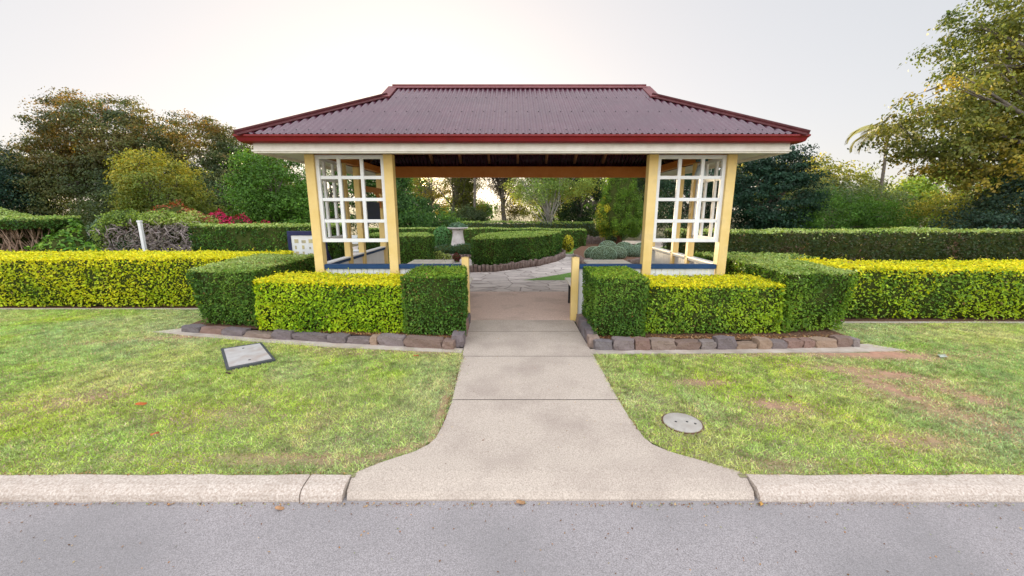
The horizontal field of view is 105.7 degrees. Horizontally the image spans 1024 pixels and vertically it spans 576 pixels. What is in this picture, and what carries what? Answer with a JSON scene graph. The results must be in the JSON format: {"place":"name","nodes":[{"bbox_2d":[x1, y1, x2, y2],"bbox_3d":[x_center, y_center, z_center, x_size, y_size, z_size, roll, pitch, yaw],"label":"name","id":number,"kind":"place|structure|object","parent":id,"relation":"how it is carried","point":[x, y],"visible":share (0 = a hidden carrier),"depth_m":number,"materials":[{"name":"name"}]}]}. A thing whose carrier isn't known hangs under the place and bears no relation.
{"place":"outdoors","nodes":[
{"label":"outdoors","id":0,"kind":"place"},
{"bbox_2d":[0,305,201,307],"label":"garden bed","id":1,"kind":"object","parent":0,"point":[97,306],"depth_m":6.52,"materials":[{"name":"soil"}]},
{"bbox_2d":[0,245,295,307],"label":"hedge","id":2,"kind":"object","parent":1,"relation":"on","point":[116,278],"visible":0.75,"depth_m":6.39,"materials":[{"name":"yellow plant"}]},
{"bbox_2d":[0,308,463,476],"bbox_3d":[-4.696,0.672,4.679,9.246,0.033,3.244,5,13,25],"label":"lawn grass","id":3,"kind":"structure","parent":0,"point":[27,323],"depth_m":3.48,"materials":[{"name":"green plant"}]},
{"bbox_2d":[135,402,146,404],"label":"fallen leaf","id":4,"kind":"object","parent":3,"relation":"on","point":[141,403],"visible":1,"depth_m":3.19,"materials":[{"name":"orange plant"}]},
{"bbox_2d":[221,342,275,370],"bbox_3d":[-2.945,0.743,4.317,0.428,0.036,0.784,-9,15,-39],"label":"pit cover","id":5,"kind":"object","parent":3,"relation":"on","point":[243,356],"visible":0.99,"depth_m":4.22,"materials":[{"name":"grey concrete"}]},
{"bbox_2d":[192,318,449,338],"bbox_3d":[-2.530,0.313,6.112,3.740,0.001,3.140,0,11,0],"label":"garden bed","id":6,"kind":"object","parent":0,"point":[250,326],"visible":0.12,"depth_m":5.09,"materials":[{"name":"soil"}]},
{"bbox_2d":[185,252,315,327],"bbox_3d":[-3.859,-0.052,5.913,1.218,0.802,1.966,0,11,0],"label":"hedge","id":7,"kind":"object","parent":6,"relation":"on","point":[226,293],"visible":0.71,"depth_m":5.10,"materials":[{"name":"green plant"}]},
{"bbox_2d":[252,264,407,332],"bbox_3d":[-2.282,0.105,5.142,2.002,0.804,0.909,0,11,0],"label":"hedge","id":8,"kind":"object","parent":6,"relation":"on","point":[335,301],"visible":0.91,"depth_m":4.85,"materials":[{"name":"green plant"}]},
{"bbox_2d":[399,261,468,335],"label":"hedge","id":9,"kind":"object","parent":6,"relation":"on","point":[435,301],"visible":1,"depth_m":4.70,"materials":[{"name":"green plant"}]},
{"bbox_2d":[382,386,453,461],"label":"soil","id":10,"kind":"structure","parent":0,"point":[439,430],"depth_m":2.96,"materials":[{"name":"soil"}]},
{"bbox_2d":[434,251,452,259],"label":"flower clump","id":11,"kind":"object","parent":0,"point":[439,255],"visible":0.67,"depth_m":11.85,"materials":[{"name":"green plant"}]},
{"bbox_2d":[452,253,460,261],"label":"flower clump","id":12,"kind":"object","parent":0,"point":[456,257],"visible":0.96,"depth_m":11.98,"materials":[{"name":"red plant"}]},
{"bbox_2d":[58,210,930,482],"bbox_3d":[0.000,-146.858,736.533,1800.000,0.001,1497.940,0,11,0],"label":"ground","id":13,"kind":"structure","parent":0,"point":[658,235],"depth_m":40.75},
{"bbox_2d":[0,207,33,215],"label":"mound shrub","id":14,"kind":"object","parent":13,"relation":"on","point":[3,210],"visible":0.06,"depth_m":10.68,"materials":[{"name":"green plant"}]},
{"bbox_2d":[0,140,73,215],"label":"tree","id":15,"kind":"object","parent":13,"relation":"on","point":[5,197],"visible":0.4,"depth_m":17.69,"materials":[{"name":"green plant"}]},
{"bbox_2d":[0,214,84,251],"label":"topiary hedge","id":16,"kind":"object","parent":13,"relation":"on","point":[18,233],"visible":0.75,"depth_m":8.90,"materials":[{"name":"green plant"}]},
{"bbox_2d":[24,218,101,251],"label":"leafy shrub","id":17,"kind":"object","parent":13,"relation":"on","point":[70,236],"visible":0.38,"depth_m":8.79,"materials":[{"name":"green plant"}]},
{"bbox_2d":[0,86,185,226],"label":"tree","id":18,"kind":"object","parent":13,"relation":"on","point":[80,169],"visible":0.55,"depth_m":17.65,"materials":[{"name":"green plant"}]},
{"bbox_2d":[0,308,198,309],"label":"mowing strip","id":19,"kind":"object","parent":13,"relation":"on","point":[99,308],"depth_m":6.36,"materials":[{"name":"concrete"}]},
{"bbox_2d":[83,214,152,250],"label":"leafy shrub","id":20,"kind":"object","parent":13,"relation":"on","point":[119,245],"visible":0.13,"depth_m":9.36,"materials":[{"name":"green plant"}]},
{"bbox_2d":[136,220,146,250],"bbox_3d":[-8.500,-0.873,8.985,0.080,1.360,0.080,0,11,0],"label":"white post","id":21,"kind":"object","parent":13,"relation":"on","point":[142,235],"visible":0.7,"depth_m":8.89,"materials":[{"name":"paint"}]},
{"bbox_2d":[87,207,220,251],"bbox_3d":[-8.390,-1.119,9.438,3.301,1.686,0.996,0,11,0],"label":"shrub","id":22,"kind":"object","parent":13,"relation":"on","point":[169,232],"visible":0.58,"depth_m":9.17,"materials":[{"name":"grey plant"}]},
{"bbox_2d":[98,145,233,217],"bbox_3d":[-11.473,-2.826,13.006,3.713,3.701,2.944,4,12,20],"label":"tree","id":23,"kind":"object","parent":13,"relation":"on","point":[131,176],"visible":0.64,"depth_m":12.45,"materials":[{"name":"green plant"}]},
{"bbox_2d":[60,175,283,229],"bbox_3d":[-14.065,-3.275,16.549,9.365,3.189,3.818,0,11,0],"label":"tree","id":24,"kind":"object","parent":13,"relation":"on","point":[93,211],"visible":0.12,"depth_m":15.73,"materials":[{"name":"green plant"}]},
{"bbox_2d":[147,199,208,221],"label":"shrub","id":25,"kind":"object","parent":13,"relation":"on","point":[175,208],"visible":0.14,"depth_m":11.22,"materials":[{"name":"green plant"}]},
{"bbox_2d":[132,108,293,208],"bbox_3d":[-14.338,-5.512,19.556,7.749,6.388,5.555,0,11,0],"label":"tree","id":26,"kind":"object","parent":13,"relation":"on","point":[217,150],"visible":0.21,"depth_m":18.39,"materials":[{"name":"green plant"}]},
{"bbox_2d":[213,146,331,223],"bbox_3d":[-7.784,-2.919,12.834,3.548,3.950,2.894,0,11,0],"label":"tree","id":27,"kind":"object","parent":13,"relation":"on","point":[255,206],"visible":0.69,"depth_m":12.23,"materials":[{"name":"green plant"}]},
{"bbox_2d":[153,328,462,352],"bbox_3d":[-2.669,0.664,4.817,4.271,0.034,0.299,2,12,12],"label":"mowing strip","id":28,"kind":"object","parent":13,"relation":"on","point":[363,346],"visible":0.44,"depth_m":4.66,"materials":[{"name":"concrete"}]},
{"bbox_2d":[268,163,375,234],"bbox_3d":[-9.048,-4.670,19.076,6.587,4.922,3.366,0,11,0],"label":"tree","id":29,"kind":"object","parent":13,"relation":"on","point":[351,203],"visible":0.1,"depth_m":18.66,"materials":[{"name":"green plant"}]},
{"bbox_2d":[181,313,470,349],"bbox_3d":[-2.476,0.530,5.039,3.824,0.191,1.168,0,11,0],"label":"stone border","id":30,"kind":"object","parent":13,"relation":"on","point":[457,339],"visible":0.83,"depth_m":4.72,"materials":[{"name":"grey stone"}]},
{"bbox_2d":[366,178,467,227],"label":"tree","id":31,"kind":"object","parent":13,"relation":"on","point":[404,199],"visible":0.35,"depth_m":18.87,"materials":[{"name":"green plant"}]},
{"bbox_2d":[408,178,450,214],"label":"tree","id":32,"kind":"object","parent":13,"relation":"on","point":[432,194],"visible":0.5,"depth_m":26.04,"materials":[{"name":"green plant"}]},
{"bbox_2d":[398,204,466,228],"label":"bush","id":33,"kind":"object","parent":13,"relation":"on","point":[443,216],"visible":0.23,"depth_m":18.84,"materials":[{"name":"green plant"}]},
{"bbox_2d":[367,178,498,220],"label":"tree","id":34,"kind":"object","parent":13,"relation":"on","point":[490,212],"visible":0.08,"depth_m":38.32,"materials":[{"name":"green plant"}]},
{"bbox_2d":[399,255,469,312],"bbox_3d":[-1.119,0.003,5.652,0.997,0.959,0.100,0,11,0],"label":"fence","id":35,"kind":"object","parent":13,"relation":"on","point":[464,260],"visible":0.22,"depth_m":5.54,"materials":[{"name":"white paint"}]},
{"bbox_2d":[432,178,492,220],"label":"tree","id":36,"kind":"object","parent":13,"relation":"on","point":[457,185],"visible":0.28,"depth_m":24.05,"materials":[{"name":"green plant"}]},
{"bbox_2d":[451,178,477,215],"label":"tree","id":37,"kind":"object","parent":13,"relation":"on","point":[470,199],"visible":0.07,"depth_m":25.08,"materials":[{"name":"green plant"}]},
{"bbox_2d":[451,201,488,223],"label":"bush","id":38,"kind":"object","parent":13,"relation":"on","point":[469,213],"visible":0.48,"depth_m":21.79,"materials":[{"name":"green plant"}]},
{"bbox_2d":[473,178,475,207],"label":"tree","id":39,"kind":"object","parent":13,"relation":"on","point":[474,201],"depth_m":23.29,"materials":[{"name":"brown plant"}]},
{"bbox_2d":[481,178,524,223],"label":"tree","id":40,"kind":"object","parent":13,"relation":"on","point":[498,189],"visible":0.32,"depth_m":24.15,"materials":[{"name":"green plant"}]},
{"bbox_2d":[470,292,575,321],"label":"pavilion floor slab","id":41,"kind":"structure","parent":13,"relation":"on","point":[519,305],"depth_m":6.51,"materials":[{"name":"beige concrete"}]},
{"bbox_2d":[405,260,472,282],"bbox_3d":[-1.355,-0.025,6.289,1.340,0.738,1.120,0,11,0],"label":"picnic table","id":42,"kind":"object","parent":41,"relation":"on","point":[432,262],"visible":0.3,"depth_m":6.50,"materials":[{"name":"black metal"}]},
{"bbox_2d":[233,84,810,276],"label":"pavilion","id":43,"kind":"structure","parent":41,"relation":"on","point":[387,137],"depth_m":5.39,"materials":[{"name":"red metal"}]},
{"bbox_2d":[695,159,707,179],"bbox_3d":[2.735,-1.725,5.610,0.180,0.305,0.156,0,11,0],"label":"lantern","id":44,"kind":"object","parent":43,"relation":"hanging from","point":[697,172],"visible":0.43,"depth_m":5.58,"materials":[{"name":"clear"}]},
{"bbox_2d":[565,260,631,302],"bbox_3d":[1.595,-0.025,6.289,1.340,0.738,1.120,0,11,0],"label":"picnic table","id":45,"kind":"object","parent":41,"relation":"on","point":[568,279],"visible":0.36,"depth_m":6.50,"materials":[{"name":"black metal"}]},
{"bbox_2d":[570,255,641,320],"bbox_3d":[1.359,0.003,5.652,0.997,0.959,0.100,0,11,0],"label":"fence","id":46,"kind":"object","parent":41,"relation":"on","point":[576,298],"visible":0.24,"depth_m":5.60,"materials":[{"name":"white paint"}]},
{"bbox_2d":[460,220,624,242],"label":"hedge","id":47,"kind":"object","parent":13,"relation":"on","point":[588,226],"visible":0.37,"depth_m":18.86,"materials":[{"name":"green plant"}]},
{"bbox_2d":[507,178,588,223],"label":"tree","id":48,"kind":"object","parent":13,"relation":"on","point":[523,211],"visible":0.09,"depth_m":25.10,"materials":[{"name":"green plant"}]},
{"bbox_2d":[501,178,603,224],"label":"tree","id":49,"kind":"object","parent":13,"relation":"on","point":[552,188],"visible":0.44,"depth_m":18.40,"materials":[{"name":"green plant"}]},
{"bbox_2d":[539,178,604,223],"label":"tree","id":50,"kind":"object","parent":13,"relation":"on","point":[575,212],"visible":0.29,"depth_m":21.58,"materials":[{"name":"green plant"}]},
{"bbox_2d":[528,178,670,223],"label":"tree","id":51,"kind":"object","parent":13,"relation":"on","point":[592,203],"visible":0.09,"depth_m":34.32,"materials":[{"name":"green plant"}]},
{"bbox_2d":[634,178,682,237],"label":"tree","id":52,"kind":"object","parent":13,"relation":"on","point":[641,183],"visible":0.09,"depth_m":20.49,"materials":[{"name":"green plant"}]},
{"bbox_2d":[656,161,748,237],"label":"tree","id":53,"kind":"object","parent":13,"relation":"on","point":[671,187],"visible":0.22,"depth_m":16.77,"materials":[{"name":"green plant"}]},
{"bbox_2d":[576,314,860,350],"bbox_3d":[2.498,0.539,5.030,3.204,0.176,1.201,0,11,0],"label":"stone border","id":54,"kind":"object","parent":13,"relation":"on","point":[592,339],"visible":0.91,"depth_m":4.51,"materials":[{"name":"grey stone"}]},
{"bbox_2d":[590,344,906,354],"bbox_3d":[2.724,0.725,4.513,3.646,0.034,0.230,0,11,-2],"label":"mowing strip","id":55,"kind":"object","parent":13,"relation":"on","point":[866,348],"visible":0.6,"depth_m":4.46,"materials":[{"name":"concrete"}]},
{"bbox_2d":[715,140,836,229],"bbox_3d":[10.091,-3.466,15.092,4.268,4.129,3.632,0,11,0],"label":"tree","id":56,"kind":"object","parent":13,"relation":"on","point":[786,179],"visible":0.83,"depth_m":14.29,"materials":[{"name":"green plant"}]},
{"bbox_2d":[732,152,897,210],"bbox_3d":[24.957,-8.333,32.964,14.459,6.608,5.404,0,11,0],"label":"tree","id":57,"kind":"object","parent":13,"relation":"on","point":[865,177],"visible":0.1,"depth_m":31.94,"materials":[{"name":"green plant"}]},
{"bbox_2d":[662,226,1023,262],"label":"hedge","id":58,"kind":"object","parent":13,"relation":"on","point":[913,243],"visible":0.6,"depth_m":9.02,"materials":[{"name":"green plant"}]},
{"bbox_2d":[771,185,927,229],"bbox_3d":[12.834,-2.776,15.347,5.927,2.679,2.987,0,11,0],"label":"bush","id":59,"kind":"object","parent":13,"relation":"on","point":[859,216],"visible":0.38,"depth_m":14.73,"materials":[{"name":"green plant"}]},
{"bbox_2d":[782,176,924,227],"bbox_3d":[16.230,-3.761,18.666,6.363,3.309,3.358,0,11,0],"label":"bush","id":60,"kind":"object","parent":13,"relation":"on","point":[888,196],"visible":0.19,"depth_m":18.14,"materials":[{"name":"green plant"}]},
{"bbox_2d":[844,120,923,199],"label":"palm","id":61,"kind":"object","parent":13,"relation":"on","point":[861,129],"visible":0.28,"depth_m":28.87,"materials":[{"name":"green plant"}]},
{"bbox_2d":[834,321,1023,323],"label":"mowing strip","id":62,"kind":"object","parent":13,"relation":"on","point":[920,322],"depth_m":5.57,"materials":[{"name":"concrete"}]},
{"bbox_2d":[849,160,1017,228],"bbox_3d":[35.793,-7.880,33.063,15.692,5.868,5.998,0,11,0],"label":"tree","id":63,"kind":"object","parent":13,"relation":"on","point":[918,186],"visible":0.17,"depth_m":32.06,"materials":[{"name":"green plant"}]},
{"bbox_2d":[847,0,1023,228],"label":"tree","id":64,"kind":"object","parent":13,"relation":"on","point":[984,127],"visible":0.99,"depth_m":11.69,"materials":[{"name":"green plant"}]},
{"bbox_2d":[895,187,1021,228],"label":"bush","id":65,"kind":"object","parent":13,"relation":"on","point":[926,209],"visible":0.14,"depth_m":16.20,"materials":[{"name":"green plant"}]},
{"bbox_2d":[927,160,1023,229],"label":"bush","id":66,"kind":"object","parent":13,"relation":"on","point":[1002,219],"visible":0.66,"depth_m":12.08,"materials":[{"name":"green plant"}]},
{"bbox_2d":[353,241,663,291],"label":"paving","id":67,"kind":"structure","parent":0,"point":[515,280],"depth_m":9.06,"materials":[{"name":"grey stone"}]},
{"bbox_2d":[357,231,435,263],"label":"hedge","id":68,"kind":"object","parent":67,"relation":"on","point":[419,245],"visible":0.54,"depth_m":10.64,"materials":[{"name":"green plant"}]},
{"bbox_2d":[449,254,471,258],"bbox_3d":[-1.704,-1.186,13.630,2.870,0.176,1.493,2,12,9],"label":"log edging","id":69,"kind":"object","parent":67,"relation":"on","point":[468,255],"visible":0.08,"depth_m":12.94,"materials":[{"name":"brown wood"}]},
{"bbox_2d":[368,226,587,248],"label":"hedge","id":70,"kind":"object","parent":67,"relation":"on","point":[578,236],"visible":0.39,"depth_m":16.85,"materials":[{"name":"green plant"}]},
{"bbox_2d":[469,249,565,271],"bbox_3d":[0.638,-0.884,11.968,1.093,0.243,5.223,7,13,31],"label":"log edging","id":71,"kind":"object","parent":67,"relation":"on","point":[521,264],"visible":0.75,"depth_m":10.67,"materials":[{"name":"brown wood"}]},
{"bbox_2d":[562,235,573,252],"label":"shrub","id":72,"kind":"object","parent":67,"relation":"on","point":[568,244],"visible":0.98,"depth_m":13.52,"materials":[{"name":"yellow plant"}]},
{"bbox_2d":[586,235,604,243],"bbox_3d":[3.109,-2.183,17.786,2.562,0.490,0.318,-2,12,-9],"label":"log edging","id":73,"kind":"object","parent":67,"relation":"on","point":[594,240],"visible":0.23,"depth_m":17.83,"materials":[{"name":"wood"}]},
{"bbox_2d":[574,254,639,263],"bbox_3d":[3.984,-0.927,12.121,4.280,0.266,1.900,-5,12,-23],"label":"log edging","id":74,"kind":"object","parent":67,"relation":"on","point":[633,261],"visible":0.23,"depth_m":11.15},
{"bbox_2d":[0,494,1023,575],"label":"road","id":75,"kind":"structure","parent":0,"point":[223,539],"depth_m":1.99,"materials":[{"name":"grey asphalt"}]},
{"bbox_2d":[0,474,351,502],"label":"kerb","id":76,"kind":"structure","parent":75,"relation":"on","point":[188,488],"depth_m":2.27,"materials":[{"name":"concrete"}]},
{"bbox_2d":[745,474,1023,502],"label":"kerb","id":77,"kind":"structure","parent":75,"relation":"on","point":[892,488],"depth_m":2.27,"materials":[{"name":"concrete"}]},
{"bbox_2d":[0,335,1023,574],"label":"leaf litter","id":78,"kind":"object","parent":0,"point":[168,504],"visible":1,"depth_m":2.23,"materials":[{"name":"brown plant"}]},
{"bbox_2d":[0,0,1023,210],"label":"sky","id":79,"kind":"structure","parent":0,"point":[827,68],"materials":[{"name":"white"}]},
{"bbox_2d":[347,320,754,500],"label":"path","id":80,"kind":"structure","parent":0,"point":[606,450],"depth_m":2.66,"materials":[{"name":"concrete"}]},
{"bbox_2d":[448,325,619,409],"bbox_3d":[0.150,0.756,4.335,1.540,0.001,2.400,0,11,0],"label":"path joint bed","id":81,"kind":"object","parent":80,"relation":"on","point":[530,399],"visible":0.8,"depth_m":3.33,"materials":[{"name":"grey concrete"}]},
{"bbox_2d":[527,246,666,279],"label":"garden lawn","id":82,"kind":"structure","parent":0,"point":[559,277],"depth_m":9.29,"materials":[{"name":"green plant"}]},
{"bbox_2d":[573,244,639,260],"bbox_3d":[3.800,-1.296,13.816,3.600,0.001,6.400,0,11,0],"label":"garden bed","id":83,"kind":"object","parent":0,"point":[579,251],"visible":0.18,"depth_m":13.85,"materials":[{"name":"soil"}]},
{"bbox_2d":[584,246,596,257],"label":"ball shrub","id":84,"kind":"object","parent":83,"relation":"on","point":[587,252],"visible":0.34,"depth_m":11.63,"materials":[{"name":"green plant"}]},
{"bbox_2d":[590,246,616,259],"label":"ball shrub","id":85,"kind":"object","parent":83,"relation":"on","point":[603,253],"visible":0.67,"depth_m":10.87,"materials":[{"name":"green plant"}]},
{"bbox_2d":[598,240,615,246],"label":"ball shrub","id":86,"kind":"object","parent":83,"relation":"on","point":[608,243],"visible":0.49,"depth_m":13.67,"materials":[{"name":"green plant"}]},
{"bbox_2d":[593,178,643,244],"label":"conifer","id":87,"kind":"object","parent":83,"relation":"on","point":[619,210],"visible":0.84,"depth_m":15.66,"materials":[{"name":"green plant"}]},
{"bbox_2d":[611,246,626,258],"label":"ball shrub","id":88,"kind":"object","parent":83,"relation":"on","point":[621,252],"visible":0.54,"depth_m":11.75,"materials":[{"name":"green plant"}]},
{"bbox_2d":[615,242,631,248],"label":"ball shrub","id":89,"kind":"object","parent":83,"relation":"on","point":[624,245],"visible":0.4,"depth_m":13.30,"materials":[{"name":"green plant"}]},
{"bbox_2d":[626,245,640,256],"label":"ball shrub","id":90,"kind":"object","parent":83,"relation":"on","point":[633,250],"visible":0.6,"depth_m":12.21,"materials":[{"name":"green plant"}]},
{"bbox_2d":[599,327,842,339],"bbox_3d":[2.555,0.313,6.112,3.190,0.001,3.140,0,11,0],"label":"garden bed","id":91,"kind":"object","parent":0,"point":[823,332],"visible":0.14,"depth_m":4.81,"materials":[{"name":"soil"}]},
{"bbox_2d":[269,328,838,338],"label":"leaf litter","id":92,"kind":"object","parent":91,"relation":"on","point":[738,336],"visible":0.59,"depth_m":4.73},
{"bbox_2d":[581,265,650,336],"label":"hedge","id":93,"kind":"object","parent":91,"relation":"on","point":[613,303],"visible":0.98,"depth_m":4.65,"materials":[{"name":"green plant"}]},
{"bbox_2d":[634,269,786,333],"bbox_3d":[2.498,0.125,5.144,1.856,0.763,0.954,0,11,0],"label":"hedge","id":94,"kind":"object","parent":91,"relation":"on","point":[724,303],"visible":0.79,"depth_m":4.78,"materials":[{"name":"green plant"}]},
{"bbox_2d":[725,254,859,332],"bbox_3d":[3.863,-0.013,5.702,1.025,0.809,2.139,1,11,4],"label":"hedge","id":95,"kind":"object","parent":91,"relation":"on","point":[814,295],"visible":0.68,"depth_m":4.85,"materials":[{"name":"green plant"}]},
{"bbox_2d":[592,321,1023,476],"bbox_3d":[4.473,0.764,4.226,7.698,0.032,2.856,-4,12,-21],"label":"lawn grass","id":96,"kind":"structure","parent":0,"point":[1009,333],"depth_m":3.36,"materials":[{"name":"green plant"}]},
{"bbox_2d":[661,413,703,433],"bbox_3d":[1.300,1.026,2.961,0.298,0.018,0.298,0,11,0],"label":"manhole lid","id":97,"kind":"object","parent":96,"relation":"on","point":[682,422],"visible":1,"depth_m":2.93,"materials":[{"name":"concrete"}]},
{"bbox_2d":[835,317,1023,321],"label":"garden bed","id":98,"kind":"object","parent":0,"point":[1011,319],"depth_m":5.75,"materials":[{"name":"soil"}]},
{"bbox_2d":[694,251,820,260],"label":"hedge","id":99,"kind":"object","parent":98,"relation":"on","point":[707,255],"visible":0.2,"depth_m":7.94,"materials":[{"name":"green plant"}]},
{"bbox_2d":[789,253,1023,319],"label":"hedge","id":100,"kind":"object","parent":98,"relation":"on","point":[950,288],"visible":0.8,"depth_m":5.67,"materials":[{"name":"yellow plant"}]},
{"label":"garden lawn","id":101,"kind":"structure","parent":0,"visible":0},
{"bbox_2d":[203,208,270,223],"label":"bougainvillea","id":102,"kind":"object","parent":101,"relation":"on","point":[224,218],"visible":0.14,"depth_m":11.68,"materials":[{"name":"red plant"}]},
{"bbox_2d":[188,222,352,259],"bbox_3d":[-5.738,-0.896,9.231,3.621,1.360,1.118,0,11,0],"label":"hedge","id":103,"kind":"object","parent":101,"relation":"on","point":[254,236],"visible":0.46,"depth_m":8.75,"materials":[{"name":"green plant"}]},
{"bbox_2d":[287,231,331,260],"bbox_3d":[-4.319,-0.668,8.507,0.831,1.172,0.503,0,11,0],"label":"information board","id":104,"kind":"object","parent":101,"relation":"on","point":[300,242],"visible":0.3,"depth_m":8.21,"materials":[{"name":"blue paint"}]},
{"bbox_2d":[352,235,358,251],"bbox_3d":[-4.350,-1.080,11.223,1.500,0.880,0.430,0,11,0],"label":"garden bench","id":105,"kind":"object","parent":101,"relation":"on","point":[354,236],"visible":0.02,"depth_m":11.33,"materials":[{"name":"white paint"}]},
{"label":"garden bed","id":106,"kind":"structure","parent":0,"visible":0},
{"bbox_2d":[470,230,561,266],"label":"hedge","id":107,"kind":"object","parent":106,"relation":"on","point":[498,248],"visible":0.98,"depth_m":10.89,"materials":[{"name":"green plant"}]},
{"label":"garden bed","id":108,"kind":"structure","parent":0,"visible":0},
{"bbox_2d":[433,225,451,246],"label":"round shrub","id":109,"kind":"object","parent":108,"relation":"on","point":[442,234],"visible":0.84,"depth_m":14.38,"materials":[{"name":"green plant"}]},
{"bbox_2d":[434,243,471,255],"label":"shrub","id":110,"kind":"object","parent":108,"relation":"on","point":[464,248],"visible":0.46,"depth_m":13.10,"materials":[{"name":"green plant"}]},
{"bbox_2d":[447,222,467,245],"bbox_3d":[-1.945,-1.848,13.909,0.751,1.086,0.740,0,11,0],"label":"urn","id":111,"kind":"object","parent":108,"relation":"on","point":[457,228],"visible":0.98,"depth_m":13.72,"materials":[{"name":"stone"}]}
]}

